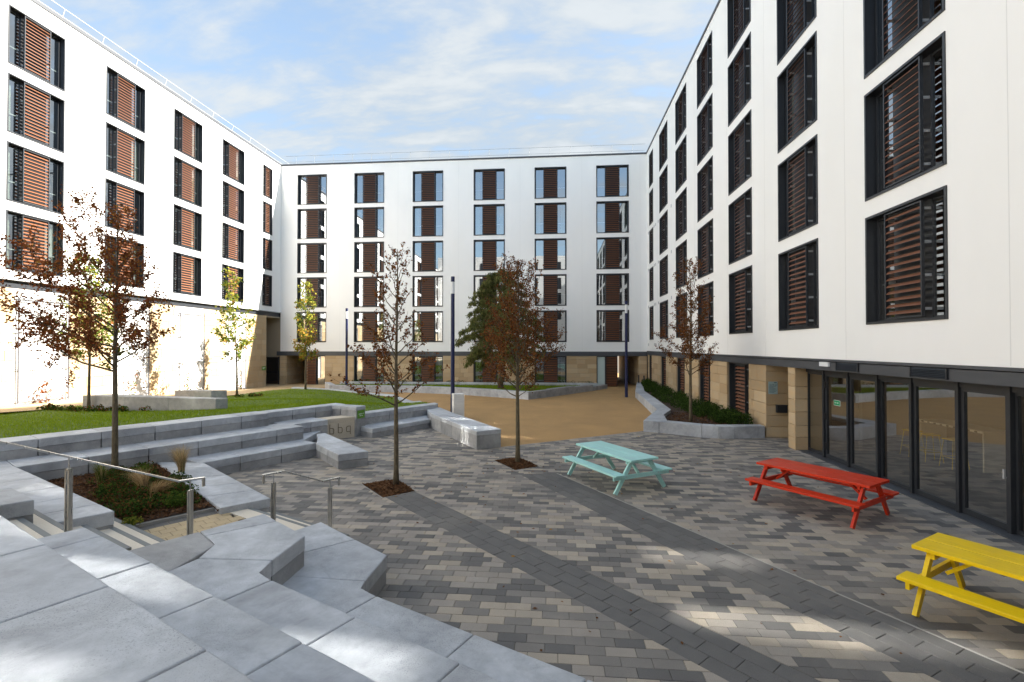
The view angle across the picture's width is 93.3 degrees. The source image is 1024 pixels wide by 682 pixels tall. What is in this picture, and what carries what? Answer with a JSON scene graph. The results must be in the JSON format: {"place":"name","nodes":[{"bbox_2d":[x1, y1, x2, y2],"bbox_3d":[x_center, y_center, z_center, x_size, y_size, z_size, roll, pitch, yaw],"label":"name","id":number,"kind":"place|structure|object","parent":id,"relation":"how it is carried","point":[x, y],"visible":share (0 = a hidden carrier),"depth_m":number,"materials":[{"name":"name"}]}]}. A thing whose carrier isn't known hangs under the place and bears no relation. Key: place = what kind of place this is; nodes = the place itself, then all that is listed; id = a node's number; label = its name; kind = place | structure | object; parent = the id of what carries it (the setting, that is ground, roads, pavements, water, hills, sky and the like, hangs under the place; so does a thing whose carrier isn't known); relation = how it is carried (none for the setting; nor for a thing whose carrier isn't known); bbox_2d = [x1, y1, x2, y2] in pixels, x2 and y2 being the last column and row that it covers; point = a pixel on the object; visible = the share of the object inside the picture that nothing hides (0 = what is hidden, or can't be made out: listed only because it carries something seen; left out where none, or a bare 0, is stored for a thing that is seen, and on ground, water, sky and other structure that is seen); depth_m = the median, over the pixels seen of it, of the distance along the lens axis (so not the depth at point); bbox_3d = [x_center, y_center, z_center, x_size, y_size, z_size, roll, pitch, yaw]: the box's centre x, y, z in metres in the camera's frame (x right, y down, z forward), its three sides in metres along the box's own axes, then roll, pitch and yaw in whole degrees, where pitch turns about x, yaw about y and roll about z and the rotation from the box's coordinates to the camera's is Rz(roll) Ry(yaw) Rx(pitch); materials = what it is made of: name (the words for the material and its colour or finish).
{"place":"outdoors","nodes":[
{"label":"outdoors","id":0,"kind":"place"},
{"bbox_2d":[48,463,218,523],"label":"mulch","id":1,"kind":"object","parent":0,"point":[160,470],"visible":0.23,"depth_m":9.26,"materials":[{"name":"brown"}]},
{"bbox_2d":[0,184,175,471],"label":"maple tree","id":2,"kind":"object","parent":1,"relation":"on","point":[120,309],"visible":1,"depth_m":10.41,"materials":[{"name":"brown plant"}]},
{"bbox_2d":[86,460,201,518],"bbox_3d":[-7.487,2.878,9.561,4.112,0.405,1.430,-1,-1,41],"label":"ground cover","id":3,"kind":"object","parent":1,"relation":"on","point":[129,508],"visible":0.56,"depth_m":9.03,"materials":[{"name":"green plant"}]},
{"bbox_2d":[0,384,324,411],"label":"path","id":4,"kind":"structure","parent":0,"point":[34,406],"depth_m":27.97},
{"bbox_2d":[0,388,429,437],"bbox_3d":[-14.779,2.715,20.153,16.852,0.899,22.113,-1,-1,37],"label":"lawn","id":5,"kind":"structure","parent":0,"point":[375,406],"depth_m":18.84,"materials":[{"name":"green plant"}]},
{"bbox_2d":[54,249,134,405],"bbox_3d":[-16.030,-0.515,18.737,3.079,6.367,2.291,0,-1,5],"label":"sapling tree","id":6,"kind":"object","parent":5,"relation":"on","point":[103,310],"visible":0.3,"depth_m":18.54,"materials":[{"name":"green plant"}]},
{"bbox_2d":[83,394,227,410],"bbox_3d":[-13.563,2.516,18.543,6.226,0.800,0.780,0,-1,12],"label":"lawn bench","id":7,"kind":"object","parent":5,"relation":"on","point":[154,402],"visible":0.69,"depth_m":18.09,"materials":[{"name":"concrete"}]},
{"bbox_2d":[210,267,256,395],"bbox_3d":[-16.057,-0.575,28.220,2.201,7.508,2.618,0,-1,5],"label":"sapling tree","id":8,"kind":"object","parent":5,"relation":"on","point":[243,342],"visible":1,"depth_m":28.00,"materials":[{"name":"green plant"}]},
{"bbox_2d":[291,279,319,388],"bbox_3d":[-13.880,-0.493,32.621,1.941,7.486,2.058,0,-1,5],"label":"sapling tree","id":9,"kind":"object","parent":5,"relation":"on","point":[302,331],"visible":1,"depth_m":32.43,"materials":[{"name":"green plant"}]},
{"bbox_2d":[37,0,717,163],"label":"sky","id":10,"kind":"structure","parent":0,"point":[302,79],"materials":[{"name":"blue"}]},
{"bbox_2d":[138,433,652,681],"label":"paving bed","id":11,"kind":"object","parent":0,"point":[489,571],"visible":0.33,"depth_m":7.64,"materials":[{"name":"grey stone"}]},
{"bbox_2d":[0,403,364,480],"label":"seating terrace","id":12,"kind":"structure","parent":11,"relation":"on","point":[230,443],"depth_m":12.59,"materials":[{"name":"concrete"}]},
{"bbox_2d":[0,466,113,530],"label":"stair flank","id":13,"kind":"object","parent":12,"relation":"on","point":[47,497],"visible":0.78,"depth_m":7.58,"materials":[{"name":"concrete"}]},
{"bbox_2d":[0,482,33,522],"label":"stair flank","id":14,"kind":"object","parent":13,"relation":"on","point":[15,504],"visible":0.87,"depth_m":6.48,"materials":[{"name":"concrete"}]},
{"bbox_2d":[157,462,269,513],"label":"slab walk","id":15,"kind":"structure","parent":11,"relation":"on","point":[223,493],"depth_m":9.46,"materials":[{"name":"concrete"}]},
{"bbox_2d":[0,514,592,681],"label":"seating terrace","id":16,"kind":"structure","parent":11,"relation":"on","point":[262,598],"depth_m":3.90,"materials":[{"name":"concrete"}]},
{"bbox_2d":[339,384,553,390],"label":"lawn","id":17,"kind":"structure","parent":0,"point":[496,388],"depth_m":34.53,"materials":[{"name":"green plant"}]},
{"bbox_2d":[455,269,546,388],"bbox_3d":[-0.971,-0.878,32.418,6.090,8.221,5.766,0,-1,32],"label":"conifer tree","id":18,"kind":"object","parent":17,"relation":"on","point":[476,324],"visible":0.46,"depth_m":31.79,"materials":[{"name":"green plant"}]},
{"bbox_2d":[267,373,651,447],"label":"plaza","id":19,"kind":"structure","parent":0,"point":[609,411],"depth_m":23.15,"materials":[{"name":"beige gravel"}]},
{"bbox_2d":[365,402,437,424],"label":"retaining wall","id":20,"kind":"structure","parent":19,"relation":"on","point":[384,415],"depth_m":19.11,"materials":[{"name":"concrete"}]},
{"bbox_2d":[266,144,646,386],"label":"residence building","id":21,"kind":"structure","parent":19,"relation":"on","point":[576,225],"depth_m":40.03,"materials":[{"name":"grey paint"}]},
{"bbox_2d":[297,277,325,307],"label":"window","id":22,"kind":"structure","parent":21,"relation":"in","point":[318,283],"depth_m":41.05,"materials":[{"name":"brown wood"}]},
{"bbox_2d":[297,174,326,204],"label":"window","id":23,"kind":"structure","parent":21,"relation":"in","point":[312,189],"depth_m":41.16,"materials":[{"name":"brown"}]},
{"bbox_2d":[297,208,326,238],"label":"window","id":24,"kind":"structure","parent":21,"relation":"in","point":[311,223],"depth_m":41.13,"materials":[{"name":"brown"}]},
{"bbox_2d":[297,243,326,272],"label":"window","id":25,"kind":"structure","parent":21,"relation":"in","point":[311,257],"depth_m":41.09,"materials":[{"name":"brown wood"}]},
{"bbox_2d":[354,172,383,203],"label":"window","id":26,"kind":"structure","parent":21,"relation":"in","point":[368,187],"depth_m":40.74,"materials":[{"name":"brown wood"}]},
{"bbox_2d":[354,207,383,237],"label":"window","id":27,"kind":"structure","parent":21,"relation":"in","point":[368,221],"depth_m":40.71,"materials":[{"name":"brown"}]},
{"bbox_2d":[354,242,383,272],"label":"window","id":28,"kind":"structure","parent":21,"relation":"in","point":[364,252],"depth_m":40.67,"materials":[{"name":"brown wood"}]},
{"bbox_2d":[354,276,383,306],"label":"window","id":29,"kind":"structure","parent":21,"relation":"in","point":[364,296],"depth_m":40.63,"materials":[{"name":"brown wood"}]},
{"bbox_2d":[354,311,383,341],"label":"window","id":30,"kind":"structure","parent":21,"relation":"in","point":[360,333],"depth_m":40.60,"materials":[{"name":"brown"}]},
{"bbox_2d":[412,240,442,271],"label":"window","id":31,"kind":"structure","parent":21,"relation":"in","point":[427,255],"depth_m":40.25,"materials":[{"name":"brown wood"}]},
{"bbox_2d":[412,276,442,306],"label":"window","id":32,"kind":"structure","parent":21,"relation":"in","point":[429,293],"depth_m":40.21,"materials":[{"name":"brown wood"}]},
{"bbox_2d":[412,311,442,341],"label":"window","id":33,"kind":"structure","parent":21,"relation":"in","point":[432,321],"depth_m":40.18,"materials":[{"name":"brown wood"}]},
{"bbox_2d":[413,170,442,201],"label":"window","id":34,"kind":"structure","parent":21,"relation":"in","point":[427,185],"depth_m":40.31,"materials":[{"name":"brown"}]},
{"bbox_2d":[413,205,442,236],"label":"window","id":35,"kind":"structure","parent":21,"relation":"in","point":[427,220],"depth_m":40.28,"materials":[{"name":"brown"}]},
{"bbox_2d":[413,356,442,381],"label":"window","id":36,"kind":"structure","parent":21,"relation":"in","point":[438,377],"depth_m":40.27,"materials":[{"name":"brown"}]},
{"bbox_2d":[474,168,504,199],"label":"window","id":37,"kind":"structure","parent":21,"relation":"in","point":[489,184],"depth_m":39.87,"materials":[{"name":"brown"}]},
{"bbox_2d":[474,204,504,235],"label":"window","id":38,"kind":"structure","parent":21,"relation":"in","point":[489,219],"depth_m":39.84,"materials":[{"name":"brown"}]},
{"bbox_2d":[474,239,504,270],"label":"window","id":39,"kind":"structure","parent":21,"relation":"in","point":[486,252],"depth_m":39.81,"materials":[{"name":"brown"}]},
{"bbox_2d":[535,166,565,198],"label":"window","id":40,"kind":"structure","parent":21,"relation":"in","point":[550,182],"depth_m":39.45,"materials":[{"name":"brown"}]},
{"bbox_2d":[535,202,565,233],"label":"window","id":41,"kind":"structure","parent":21,"relation":"in","point":[550,218],"depth_m":39.42,"materials":[{"name":"brown"}]},
{"bbox_2d":[535,238,565,269],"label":"window","id":42,"kind":"structure","parent":21,"relation":"in","point":[550,252],"depth_m":39.39,"materials":[{"name":"brown wood"}]},
{"bbox_2d":[535,356,565,382],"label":"window","id":43,"kind":"structure","parent":21,"relation":"in","point":[557,364],"depth_m":39.31,"materials":[{"name":"brown"}]},
{"bbox_2d":[535,274,566,305],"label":"window","id":44,"kind":"structure","parent":21,"relation":"in","point":[554,288],"depth_m":39.34,"materials":[{"name":"brown wood"}]},
{"bbox_2d":[535,310,566,341],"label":"window","id":45,"kind":"structure","parent":21,"relation":"in","point":[558,323],"depth_m":39.29,"materials":[{"name":"brown wood"}]},
{"bbox_2d":[596,164,628,196],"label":"window","id":46,"kind":"structure","parent":21,"relation":"in","point":[611,180],"depth_m":39.01,"materials":[{"name":"brown"}]},
{"bbox_2d":[596,201,628,232],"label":"window","id":47,"kind":"structure","parent":21,"relation":"in","point":[611,216],"depth_m":38.98,"materials":[{"name":"brown"}]},
{"bbox_2d":[596,237,628,268],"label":"window","id":48,"kind":"structure","parent":21,"relation":"in","point":[611,252],"depth_m":38.95,"materials":[{"name":"brown wood"}]},
{"bbox_2d":[596,273,628,305],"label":"window","id":49,"kind":"structure","parent":21,"relation":"in","point":[611,288],"depth_m":38.91,"materials":[{"name":"brown wood"}]},
{"bbox_2d":[596,310,628,341],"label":"window","id":50,"kind":"structure","parent":21,"relation":"in","point":[610,323],"depth_m":38.88,"materials":[{"name":"brown wood"}]},
{"bbox_2d":[325,382,606,399],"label":"planter wall","id":51,"kind":"structure","parent":19,"relation":"on","point":[548,392],"depth_m":32.60,"materials":[{"name":"concrete"}]},
{"bbox_2d":[635,382,764,438],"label":"planter wall","id":52,"kind":"structure","parent":19,"relation":"on","point":[656,420],"depth_m":17.44,"materials":[{"name":"concrete"}]},
{"bbox_2d":[647,389,738,423],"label":"planter soil","id":53,"kind":"structure","parent":52,"relation":"in","point":[673,409],"depth_m":21.18,"materials":[{"name":"brown soil"}]},
{"bbox_2d":[652,257,718,422],"bbox_3d":[7.016,-0.057,18.623,2.348,6.448,2.424,0,-1,-28],"label":"birch tree","id":54,"kind":"object","parent":53,"relation":"on","point":[686,347],"visible":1,"depth_m":18.62,"materials":[{"name":"brown plant"}]},
{"bbox_2d":[641,379,753,424],"bbox_3d":[8.894,2.981,27.676,2.035,0.598,20.337,0,-1,5],"label":"hedge planting","id":55,"kind":"object","parent":53,"relation":"on","point":[717,413],"visible":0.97,"depth_m":21.51,"materials":[{"name":"green plant"}]},
{"bbox_2d":[646,0,1023,544],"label":"residence building","id":56,"kind":"structure","parent":19,"relation":"on","point":[838,185],"depth_m":12.59,"materials":[{"name":"grey paint"}]},
{"bbox_2d":[697,31,711,108],"bbox_3d":[9.621,-13.273,23.821,0.330,2.540,2.390,0,-1,5],"label":"window","id":57,"kind":"structure","parent":56,"relation":"in","point":[704,61],"depth_m":24.10,"materials":[{"name":"grey glass"}]},
{"bbox_2d":[697,218,712,278],"bbox_3d":[9.621,-4.454,23.718,0.330,2.540,2.390,0,-1,5],"label":"window","id":58,"kind":"structure","parent":56,"relation":"in","point":[705,233],"depth_m":24.11,"materials":[{"name":"grey"}]},
{"bbox_2d":[697,155,712,222],"bbox_3d":[9.621,-7.394,23.752,0.330,2.540,2.390,0,-1,5],"label":"window","id":59,"kind":"structure","parent":56,"relation":"in","point":[705,175],"depth_m":24.16,"materials":[{"name":"grey"}]},
{"bbox_2d":[697,93,712,165],"bbox_3d":[9.621,-10.334,23.787,0.330,2.540,2.390,0,-1,5],"label":"window","id":60,"kind":"structure","parent":56,"relation":"in","point":[705,117],"depth_m":24.05,"materials":[{"name":"grey glass"}]},
{"bbox_2d":[727,0,750,57],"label":"window","id":61,"kind":"structure","parent":56,"relation":"in","point":[738,11],"depth_m":19.92,"materials":[{"name":"grey glass"}]},
{"bbox_2d":[728,31,750,126],"bbox_3d":[9.244,-10.385,19.383,0.330,2.540,2.390,0,-1,5],"label":"window","id":62,"kind":"structure","parent":56,"relation":"in","point":[739,70],"depth_m":19.61,"materials":[{"name":"grey"}]},
{"bbox_2d":[729,362,749,421],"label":"window","id":63,"kind":"structure","parent":56,"relation":"in","point":[739,388],"depth_m":19.97,"materials":[{"name":"brown wood"}]},
{"bbox_2d":[728,187,751,264],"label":"window","id":64,"kind":"structure","parent":56,"relation":"in","point":[740,210],"depth_m":19.60,"materials":[{"name":"brown wood"}]},
{"bbox_2d":[728,109,751,195],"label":"window","id":65,"kind":"structure","parent":56,"relation":"in","point":[740,139],"depth_m":19.66,"materials":[{"name":"grey"}]},
{"bbox_2d":[729,265,752,333],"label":"window","id":66,"kind":"structure","parent":56,"relation":"in","point":[740,281],"depth_m":19.51,"materials":[{"name":"brown wood"}]},
{"bbox_2d":[777,31,816,153],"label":"window","id":67,"kind":"structure","parent":56,"relation":"in","point":[797,83],"depth_m":15.02,"materials":[{"name":"grey glass"}]},
{"bbox_2d":[777,0,816,64],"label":"window","id":68,"kind":"structure","parent":56,"relation":"in","point":[794,17],"depth_m":15.38,"materials":[{"name":"grey glass"}]},
{"bbox_2d":[778,134,817,241],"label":"window","id":69,"kind":"structure","parent":56,"relation":"in","point":[798,173],"depth_m":14.97,"materials":[{"name":"brown wood"}]},
{"bbox_2d":[778,238,818,330],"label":"window","id":70,"kind":"structure","parent":56,"relation":"in","point":[798,268],"depth_m":14.95,"materials":[{"name":"brown wood"}]},
{"bbox_2d":[863,0,944,78],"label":"window","id":71,"kind":"structure","parent":56,"relation":"in","point":[888,25],"depth_m":10.90,"materials":[{"name":"brown glass"}]},
{"bbox_2d":[864,31,946,201],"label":"window","id":72,"kind":"structure","parent":56,"relation":"in","point":[905,120],"depth_m":10.54,"materials":[{"name":"brown wood"}]},
{"bbox_2d":[865,185,948,324],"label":"window","id":73,"kind":"structure","parent":56,"relation":"in","point":[906,243],"depth_m":10.51,"materials":[{"name":"brown wood"}]},
{"bbox_2d":[913,383,955,509],"bbox_3d":[8.711,2.097,9.923,0.060,2.398,1.154,0,-1,5],"label":"glazed door","id":74,"kind":"structure","parent":56,"relation":"in","point":[917,490],"depth_m":10.42,"materials":[{"name":"grey"}]},
{"bbox_2d":[919,419,1005,472],"bbox_3d":[12.378,2.823,13.259,0.805,1.040,2.200,0,-1,5],"label":"bar table","id":75,"kind":"object","parent":56,"relation":"in","point":[994,450],"visible":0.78,"depth_m":12.39,"materials":[{"name":"beige"}]},
{"bbox_2d":[961,387,1007,530],"bbox_3d":[8.581,2.084,8.786,0.125,2.398,0.984,0,-1,5],"label":"glazed door","id":76,"kind":"structure","parent":56,"relation":"in","point":[964,407],"depth_m":9.20,"materials":[{"name":"grey"}]},
{"bbox_2d":[225,427,1023,681],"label":"paving","id":77,"kind":"structure","parent":0,"point":[706,602],"depth_m":7.20,"materials":[{"name":"grey stone"}]},
{"bbox_2d":[133,507,243,540],"bbox_3d":[-5.215,3.151,7.368,2.126,0.370,2.207,1,-1,-40],"label":"landing","id":78,"kind":"object","parent":77,"relation":"on","point":[169,528],"visible":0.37,"depth_m":8.01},
{"bbox_2d":[10,509,165,550],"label":"staircase","id":79,"kind":"structure","parent":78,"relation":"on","point":[128,537],"depth_m":6.67,"materials":[{"name":"grey stone"}]},
{"bbox_2d":[0,441,204,534],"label":"handrail","id":80,"kind":"object","parent":79,"relation":"attached to","point":[68,503],"visible":0.73,"depth_m":5.93,"materials":[{"name":"silver metal"}]},
{"bbox_2d":[230,508,348,535],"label":"staircase","id":81,"kind":"structure","parent":77,"relation":"on","point":[293,523],"depth_m":8.41,"materials":[{"name":"grey"}]},
{"bbox_2d":[319,415,354,438],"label":"carved block","id":82,"kind":"structure","parent":77,"relation":"on","point":[340,427],"depth_m":16.86,"materials":[{"name":"stone"}]},
{"bbox_2d":[316,433,367,468],"bbox_3d":[-5.295,3.197,14.166,0.776,0.436,3.596,1,-1,-39],"label":"concrete bench","id":83,"kind":"object","parent":77,"relation":"on","point":[337,453],"visible":0.95,"depth_m":13.10,"materials":[{"name":"grey concrete"}]},
{"bbox_2d":[362,479,415,497],"bbox_3d":[-2.796,3.311,10.972,0.815,0.114,1.296,0,-1,-36],"label":"tree pit","id":84,"kind":"object","parent":77,"relation":"on","point":[384,488],"visible":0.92,"depth_m":10.81,"materials":[{"name":"brown soil"}]},
{"bbox_2d":[327,242,449,485],"bbox_3d":[-2.632,0.513,10.806,2.264,5.626,2.268,0,-1,21],"label":"birch tree","id":85,"kind":"object","parent":84,"relation":"in","point":[379,351],"visible":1,"depth_m":11.06,"materials":[{"name":"brown plant"}]},
{"bbox_2d":[361,415,429,437],"bbox_3d":[-4.221,3.304,18.786,1.191,0.431,3.873,0,-1,36],"label":"bench","id":86,"kind":"object","parent":77,"relation":"on","point":[380,429],"visible":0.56,"depth_m":17.94,"materials":[{"name":"concrete"}]},
{"bbox_2d":[427,407,500,449],"bbox_3d":[-2.166,3.149,18.007,0.932,0.622,6.348,0,-1,-27],"label":"concrete bench","id":87,"kind":"object","parent":77,"relation":"on","point":[476,435],"visible":0.94,"depth_m":16.29,"materials":[{"name":"grey concrete"}]},
{"bbox_2d":[494,457,539,469],"bbox_3d":[0.108,3.338,13.262,0.799,0.114,1.297,0,-1,-29],"label":"tree pit","id":88,"kind":"object","parent":77,"relation":"on","point":[511,463],"visible":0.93,"depth_m":13.05,"materials":[{"name":"brown soil"}]},
{"bbox_2d":[469,253,566,461],"bbox_3d":[0.082,0.430,13.204,2.860,5.847,2.629,0,-1,5],"label":"birch tree","id":89,"kind":"object","parent":88,"relation":"in","point":[514,319],"visible":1,"depth_m":13.20,"materials":[{"name":"brown plant"}]},
{"bbox_2d":[562,441,671,494],"bbox_3d":[2.440,2.962,11.510,1.600,0.745,2.100,0,-1,-26],"label":"picnic table","id":90,"kind":"object","parent":77,"relation":"on","point":[630,457],"visible":1,"depth_m":11.00,"materials":[{"name":"teal paint"}]},
{"bbox_2d":[745,458,898,528],"bbox_3d":[6.085,2.940,9.602,1.600,0.745,2.100,0,-1,-32],"label":"picnic table","id":91,"kind":"object","parent":77,"relation":"on","point":[860,484],"visible":1,"depth_m":9.25,"materials":[{"name":"red paint"}]},
{"bbox_2d":[896,533,1023,623],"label":"picnic table","id":92,"kind":"object","parent":77,"relation":"on","point":[954,551],"visible":1,"depth_m":5.68,"materials":[{"name":"yellow paint"}]},
{"label":"ground","id":93,"kind":"structure","parent":0,"visible":0},
{"bbox_2d":[0,0,304,413],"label":"residence building","id":94,"kind":"structure","parent":93,"relation":"on","point":[199,190],"depth_m":26.98,"materials":[{"name":"grey paint"}]},
{"bbox_2d":[5,209,63,276],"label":"window","id":95,"kind":"structure","parent":94,"relation":"in","point":[16,222],"depth_m":21.96,"materials":[{"name":"brown wood"}]},
{"bbox_2d":[6,140,63,214],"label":"window","id":96,"kind":"structure","parent":94,"relation":"in","point":[33,178],"depth_m":21.94,"materials":[{"name":"brown wood"}]},
{"bbox_2d":[7,72,64,153],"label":"window","id":97,"kind":"structure","parent":94,"relation":"in","point":[35,114],"depth_m":22.00,"materials":[{"name":"brown wood"}]},
{"bbox_2d":[7,3,65,91],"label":"window","id":98,"kind":"structure","parent":94,"relation":"in","point":[35,49],"depth_m":22.05,"materials":[{"name":"brown wood"}]},
{"bbox_2d":[105,121,144,184],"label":"window","id":99,"kind":"structure","parent":94,"relation":"in","point":[124,151],"depth_m":26.54,"materials":[{"name":"brown wood"}]},
{"bbox_2d":[105,177,144,236],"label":"window","id":100,"kind":"structure","parent":94,"relation":"in","point":[115,191],"depth_m":26.68,"materials":[{"name":"brown wood"}]},
{"bbox_2d":[106,65,145,133],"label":"window","id":101,"kind":"structure","parent":94,"relation":"in","point":[125,99],"depth_m":26.60,"materials":[{"name":"brown wood"}]},
{"bbox_2d":[172,251,201,296],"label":"window","id":102,"kind":"structure","parent":94,"relation":"in","point":[187,269],"depth_m":30.98,"materials":[{"name":"brown wood"}]},
{"bbox_2d":[173,203,201,251],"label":"window","id":103,"kind":"structure","parent":94,"relation":"in","point":[187,223],"depth_m":30.98,"materials":[{"name":"brown wood"}]},
{"bbox_2d":[173,156,202,207],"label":"window","id":104,"kind":"structure","parent":94,"relation":"in","point":[187,178],"depth_m":31.05,"materials":[{"name":"brown wood"}]},
{"bbox_2d":[174,108,202,163],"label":"window","id":105,"kind":"structure","parent":94,"relation":"in","point":[188,133],"depth_m":31.08,"materials":[{"name":"brown wood"}]},
{"bbox_2d":[222,222,243,262],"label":"window","id":106,"kind":"structure","parent":94,"relation":"in","point":[232,236],"depth_m":35.34,"materials":[{"name":"brown wood"}]},
{"bbox_2d":[222,139,244,185],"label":"window","id":107,"kind":"structure","parent":94,"relation":"in","point":[233,158],"depth_m":35.44,"materials":[{"name":"brown wood"}]},
{"bbox_2d":[222,180,244,223],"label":"window","id":108,"kind":"structure","parent":94,"relation":"in","point":[233,197],"depth_m":35.34,"materials":[{"name":"brown wood"}]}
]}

